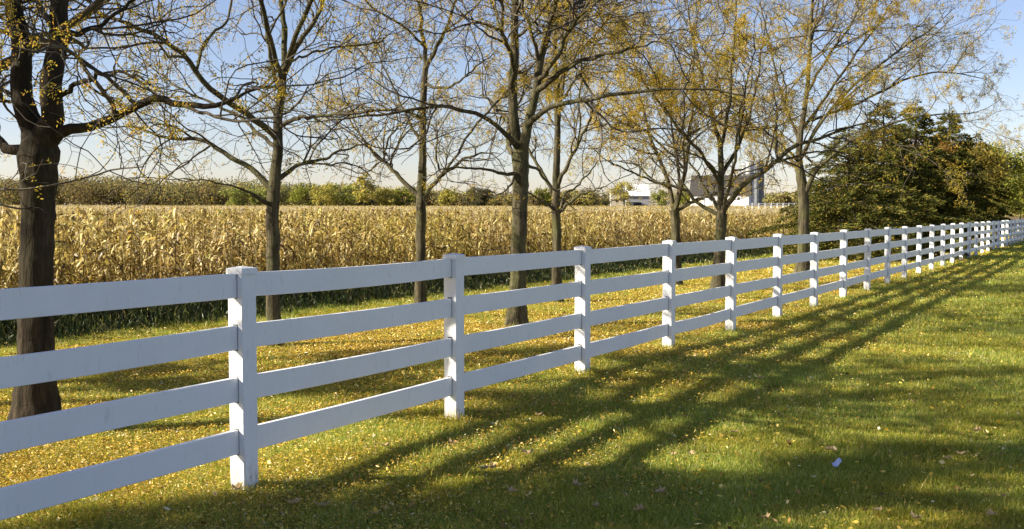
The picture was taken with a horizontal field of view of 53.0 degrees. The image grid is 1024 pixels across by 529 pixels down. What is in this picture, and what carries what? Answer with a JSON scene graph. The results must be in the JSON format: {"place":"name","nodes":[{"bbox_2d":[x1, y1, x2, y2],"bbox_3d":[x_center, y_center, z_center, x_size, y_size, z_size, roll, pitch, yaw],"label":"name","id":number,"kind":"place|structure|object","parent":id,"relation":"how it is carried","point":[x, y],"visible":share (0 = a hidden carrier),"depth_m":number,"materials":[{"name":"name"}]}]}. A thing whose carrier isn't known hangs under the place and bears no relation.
{"place":"outdoors","nodes":[
{"label":"outdoors","id":0,"kind":"place"},
{"bbox_2d":[0,201,1023,318],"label":"corn field","id":1,"kind":"structure","parent":0,"point":[135,243],"depth_m":23.56,"materials":[{"name":"beige plant"}]},
{"bbox_2d":[0,0,1023,205],"label":"sky","id":2,"kind":"structure","parent":0,"point":[1013,86],"materials":[{"name":"blue"}]},
{"bbox_2d":[0,213,1023,528],"bbox_3d":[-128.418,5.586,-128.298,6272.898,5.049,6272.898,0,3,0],"label":"ground","id":3,"kind":"structure","parent":0,"point":[677,403],"depth_m":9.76,"materials":[{"name":"plant"}]},
{"bbox_2d":[0,0,216,157],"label":"locust tree","id":4,"kind":"object","parent":3,"relation":"on","point":[6,68],"visible":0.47,"depth_m":10.82,"materials":[{"name":"brown plant"}]},
{"bbox_2d":[0,0,431,419],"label":"locust tree","id":5,"kind":"object","parent":3,"relation":"on","point":[36,151],"visible":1,"depth_m":7.95,"materials":[{"name":"brown plant"}]},
{"bbox_2d":[217,185,249,205],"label":"tree","id":6,"kind":"object","parent":3,"relation":"on","point":[234,194],"visible":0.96,"depth_m":316.53,"materials":[{"name":"green plant"}]},
{"bbox_2d":[231,480,243,489],"bbox_3d":[-1.722,1.383,6.434,0.088,0.056,0.103,0,3,0],"label":"dry leaf","id":7,"kind":"object","parent":3,"relation":"on","point":[238,486],"visible":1,"depth_m":6.45,"materials":[{"name":"brown plant"}]},
{"bbox_2d":[0,0,509,347],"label":"locust tree","id":8,"kind":"object","parent":3,"relation":"on","point":[272,185],"visible":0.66,"depth_m":13.03,"materials":[{"name":"brown plant"}]},
{"bbox_2d":[245,186,266,205],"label":"tree","id":9,"kind":"object","parent":3,"relation":"on","point":[259,193],"visible":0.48,"depth_m":320.59,"materials":[{"name":"green plant"}]},
{"bbox_2d":[288,497,300,502],"bbox_3d":[-1.308,1.414,6.144,0.085,0.025,0.106,0,3,0],"label":"dry leaf","id":10,"kind":"object","parent":3,"relation":"on","point":[294,501],"visible":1,"depth_m":6.15,"materials":[{"name":"brown plant"}]},
{"bbox_2d":[286,182,316,205],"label":"tree","id":11,"kind":"object","parent":3,"relation":"on","point":[295,194],"visible":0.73,"depth_m":314.24,"materials":[{"name":"green plant"}]},
{"bbox_2d":[314,499,331,505],"bbox_3d":[-1.120,1.407,6.064,0.110,0.040,0.092,0,3,0],"label":"dry leaf","id":12,"kind":"object","parent":3,"relation":"on","point":[325,504],"visible":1,"depth_m":6.06,"materials":[{"name":"brown plant"}]},
{"bbox_2d":[309,182,347,205],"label":"tree","id":13,"kind":"object","parent":3,"relation":"on","point":[327,192],"visible":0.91,"depth_m":306.27,"materials":[{"name":"yellow plant"}]},
{"bbox_2d":[330,182,359,205],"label":"tree","id":14,"kind":"object","parent":3,"relation":"on","point":[346,201],"visible":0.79,"depth_m":309.68,"materials":[{"name":"green plant"}]},
{"bbox_2d":[350,173,375,205],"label":"tree","id":15,"kind":"object","parent":3,"relation":"on","point":[364,193],"visible":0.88,"depth_m":298.65,"materials":[{"name":"yellow plant"}]},
{"bbox_2d":[372,186,400,205],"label":"tree","id":16,"kind":"object","parent":3,"relation":"on","point":[385,193],"visible":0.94,"depth_m":302.72,"materials":[{"name":"green plant"}]},
{"bbox_2d":[0,245,793,347],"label":"verge weeds","id":17,"kind":"object","parent":3,"relation":"on","point":[154,316],"visible":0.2,"depth_m":19.32,"materials":[{"name":"green plant"}]},
{"bbox_2d":[387,186,415,205],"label":"tree","id":18,"kind":"object","parent":3,"relation":"on","point":[410,197],"visible":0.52,"depth_m":306.86,"materials":[{"name":"green plant"}]},
{"bbox_2d":[0,205,811,233],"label":"corn canopy","id":19,"kind":"object","parent":3,"relation":"on","point":[763,210],"visible":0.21,"depth_m":141.18,"materials":[{"name":"beige plant"}]},
{"bbox_2d":[438,188,457,205],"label":"tree","id":20,"kind":"object","parent":3,"relation":"on","point":[445,197],"visible":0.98,"depth_m":303.74,"materials":[{"name":"yellow plant"}]},
{"bbox_2d":[285,0,668,302],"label":"locust tree","id":21,"kind":"object","parent":3,"relation":"on","point":[420,293],"visible":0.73,"depth_m":16.56,"materials":[{"name":"brown plant"}]},
{"bbox_2d":[462,187,494,205],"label":"tree","id":22,"kind":"object","parent":3,"relation":"on","point":[483,198],"visible":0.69,"depth_m":318.86,"materials":[{"name":"green plant"}]},
{"bbox_2d":[488,461,496,467],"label":"dry leaf","id":23,"kind":"object","parent":3,"relation":"on","point":[492,465],"visible":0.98,"depth_m":6.97,"materials":[{"name":"brown plant"}]},
{"bbox_2d":[0,171,1022,214],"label":"wood","id":24,"kind":"object","parent":3,"relation":"on","point":[90,193],"visible":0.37,"depth_m":331.30,"materials":[{"name":"green plant"}]},
{"bbox_2d":[0,219,1023,520],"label":"fence","id":25,"kind":"object","parent":3,"relation":"on","point":[240,339],"visible":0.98,"depth_m":7.35,"materials":[{"name":"white plastic"}]},
{"bbox_2d":[0,233,1023,528],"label":"fallen leaflets","id":26,"kind":"object","parent":3,"relation":"on","point":[414,329],"visible":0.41,"depth_m":9.46,"materials":[{"name":"yellow plant"}]},
{"bbox_2d":[508,485,518,491],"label":"dry leaf","id":27,"kind":"object","parent":3,"relation":"on","point":[511,489],"visible":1,"depth_m":6.32,"materials":[{"name":"brown plant"}]},
{"bbox_2d":[141,0,897,325],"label":"locust tree","id":28,"kind":"object","parent":3,"relation":"on","point":[518,140],"visible":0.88,"depth_m":14.66,"materials":[{"name":"brown plant"}]},
{"bbox_2d":[521,448,532,453],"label":"dry leaf","id":29,"kind":"object","parent":3,"relation":"on","point":[527,451],"visible":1,"depth_m":7.36,"materials":[{"name":"brown plant"}]},
{"bbox_2d":[534,187,551,204],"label":"tree","id":30,"kind":"object","parent":3,"relation":"on","point":[545,195],"visible":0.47,"depth_m":316.59,"materials":[{"name":"green plant"}]},
{"bbox_2d":[572,478,581,485],"bbox_3d":[0.405,1.372,6.468,0.082,0.043,0.091,2,4,39],"label":"dry leaf","id":31,"kind":"object","parent":3,"relation":"on","point":[577,482],"visible":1,"depth_m":6.48,"materials":[{"name":"brown plant"}]},
{"bbox_2d":[429,0,727,303],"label":"locust tree","id":32,"kind":"object","parent":3,"relation":"on","point":[557,176],"visible":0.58,"depth_m":19.93,"materials":[{"name":"brown plant"}]},
{"bbox_2d":[575,192,597,205],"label":"tree","id":33,"kind":"object","parent":3,"relation":"on","point":[586,199],"visible":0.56,"depth_m":327.38,"materials":[{"name":"green plant"}]},
{"bbox_2d":[608,188,622,205],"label":"outbuilding","id":34,"kind":"structure","parent":3,"relation":"on","point":[614,203],"depth_m":431.24,"materials":[{"name":"beige"}]},
{"bbox_2d":[609,180,636,205],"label":"tree","id":35,"kind":"object","parent":3,"relation":"on","point":[629,188],"visible":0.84,"depth_m":423.00,"materials":[{"name":"yellow plant"}]},
{"bbox_2d":[623,185,649,205],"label":"farm shed","id":36,"kind":"structure","parent":3,"relation":"on","point":[644,195],"depth_m":439.23,"materials":[{"name":"white metal"}]},
{"bbox_2d":[632,502,644,509],"bbox_3d":[0.732,1.404,5.950,0.077,0.044,0.096,0,3,0],"label":"dry leaf","id":37,"kind":"object","parent":3,"relation":"on","point":[640,506],"visible":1,"depth_m":5.96,"materials":[{"name":"brown plant"}]},
{"bbox_2d":[652,484,665,492],"bbox_3d":[0.907,1.384,6.313,0.091,0.042,0.113,0,3,0],"label":"dry leaf","id":38,"kind":"object","parent":3,"relation":"on","point":[660,490],"visible":1,"depth_m":6.33,"materials":[{"name":"brown plant"}]},
{"bbox_2d":[650,189,667,205],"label":"tree","id":39,"kind":"object","parent":3,"relation":"on","point":[662,200],"visible":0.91,"depth_m":408.18,"materials":[{"name":"green plant"}]},
{"bbox_2d":[673,187,689,205],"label":"tree","id":40,"kind":"object","parent":3,"relation":"on","point":[685,194],"visible":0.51,"depth_m":462.35,"materials":[{"name":"green plant"}]},
{"bbox_2d":[545,0,826,285],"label":"locust tree","id":41,"kind":"object","parent":3,"relation":"on","point":[675,220],"visible":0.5,"depth_m":24.09,"materials":[{"name":"brown plant"}]},
{"bbox_2d":[690,175,751,205],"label":"barn","id":42,"kind":"structure","parent":3,"relation":"on","point":[694,187],"depth_m":451.56,"materials":[{"name":"grey metal"}]},
{"bbox_2d":[559,0,920,288],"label":"locust tree","id":43,"kind":"object","parent":3,"relation":"on","point":[723,203],"visible":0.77,"depth_m":22.02,"materials":[{"name":"brown plant"}]},
{"bbox_2d":[746,161,753,204],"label":"silo","id":44,"kind":"object","parent":3,"relation":"on","point":[752,197],"visible":0.23,"depth_m":465.14,"materials":[{"name":"metal"}]},
{"bbox_2d":[754,160,764,204],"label":"silo","id":45,"kind":"object","parent":3,"relation":"on","point":[759,195],"visible":0.62,"depth_m":443.94,"materials":[{"name":"metal"}]},
{"bbox_2d":[745,203,796,208],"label":"paddock fence","id":46,"kind":"object","parent":3,"relation":"on","point":[765,205],"visible":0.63,"depth_m":156.73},
{"bbox_2d":[832,458,841,466],"bbox_3d":[2.233,1.357,7.043,0.075,0.054,0.034,-1,3,-26],"label":"litter scrap","id":47,"kind":"object","parent":3,"relation":"on","point":[837,462],"visible":1,"depth_m":7.05,"materials":[{"name":"paper"}]},
{"bbox_2d":[655,0,1023,272],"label":"locust tree","id":48,"kind":"object","parent":3,"relation":"on","point":[803,186],"visible":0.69,"depth_m":29.28,"materials":[{"name":"brown plant"}]},
{"bbox_2d":[746,125,969,262],"bbox_3d":[13.342,-2.791,39.916,8.098,5.402,8.187,0,3,0],"label":"spruce tree","id":49,"kind":"object","parent":3,"relation":"on","point":[854,215],"visible":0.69,"depth_m":38.98,"materials":[{"name":"green plant"}]},
{"bbox_2d":[872,505,883,510],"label":"dry leaf","id":50,"kind":"object","parent":3,"relation":"on","point":[877,508],"visible":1,"depth_m":5.94,"materials":[{"name":"brown plant"}]},
{"bbox_2d":[809,97,973,248],"bbox_3d":[17.862,-4.270,49.118,8.359,7.404,8.482,0,3,0],"label":"spruce tree","id":51,"kind":"object","parent":3,"relation":"on","point":[922,197],"visible":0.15,"depth_m":47.85,"materials":[{"name":"green plant"}]},
{"bbox_2d":[909,511,922,517],"bbox_3d":[2.276,1.411,5.777,0.073,0.038,0.084,0,3,0],"label":"dry leaf","id":52,"kind":"object","parent":3,"relation":"on","point":[913,515],"visible":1,"depth_m":5.79,"materials":[{"name":"brown plant"}]},
{"bbox_2d":[906,134,967,188],"bbox_3d":[24.260,-4.457,59.831,3.719,6.738,4.183,0,3,0],"label":"bushy tree","id":53,"kind":"object","parent":3,"relation":"on","point":[944,144],"visible":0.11,"depth_m":58.99,"materials":[{"name":"green plant"}]},
{"bbox_2d":[885,99,995,241],"bbox_3d":[22.284,-5.078,56.756,7.540,8.302,7.908,0,3,0],"label":"spruce tree","id":54,"kind":"object","parent":3,"relation":"on","point":[951,210],"visible":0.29,"depth_m":55.81,"materials":[{"name":"green plant"}]},
{"bbox_2d":[928,105,1012,240],"bbox_3d":[26.958,-5.598,63.544,7.608,8.657,7.036,1,3,27],"label":"spruce tree","id":55,"kind":"object","parent":3,"relation":"on","point":[977,211],"visible":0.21,"depth_m":62.81,"materials":[{"name":"green plant"}]},
{"bbox_2d":[961,137,1018,211],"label":"bushy tree","id":56,"kind":"object","parent":3,"relation":"on","point":[984,159],"visible":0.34,"depth_m":74.83,"materials":[{"name":"green plant"}]},
{"bbox_2d":[986,508,997,515],"bbox_3d":[2.744,1.419,5.878,0.066,0.036,0.079,0,3,0],"label":"dry leaf","id":57,"kind":"object","parent":3,"relation":"on","point":[989,512],"visible":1,"depth_m":5.89,"materials":[{"name":"brown plant"}]},
{"bbox_2d":[968,131,1022,232],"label":"spruce tree","id":58,"kind":"object","parent":3,"relation":"on","point":[1000,210],"visible":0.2,"depth_m":82.34,"materials":[{"name":"green plant"}]},
{"bbox_2d":[977,139,1023,232],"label":"bushy tree","id":59,"kind":"object","parent":3,"relation":"on","point":[1017,187],"visible":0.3,"depth_m":90.47,"materials":[{"name":"green plant"}]},
{"bbox_2d":[1004,157,1023,228],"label":"bushy tree","id":60,"kind":"object","parent":3,"relation":"on","point":[1021,200],"visible":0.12,"depth_m":116.70,"materials":[{"name":"green plant"}]}
]}

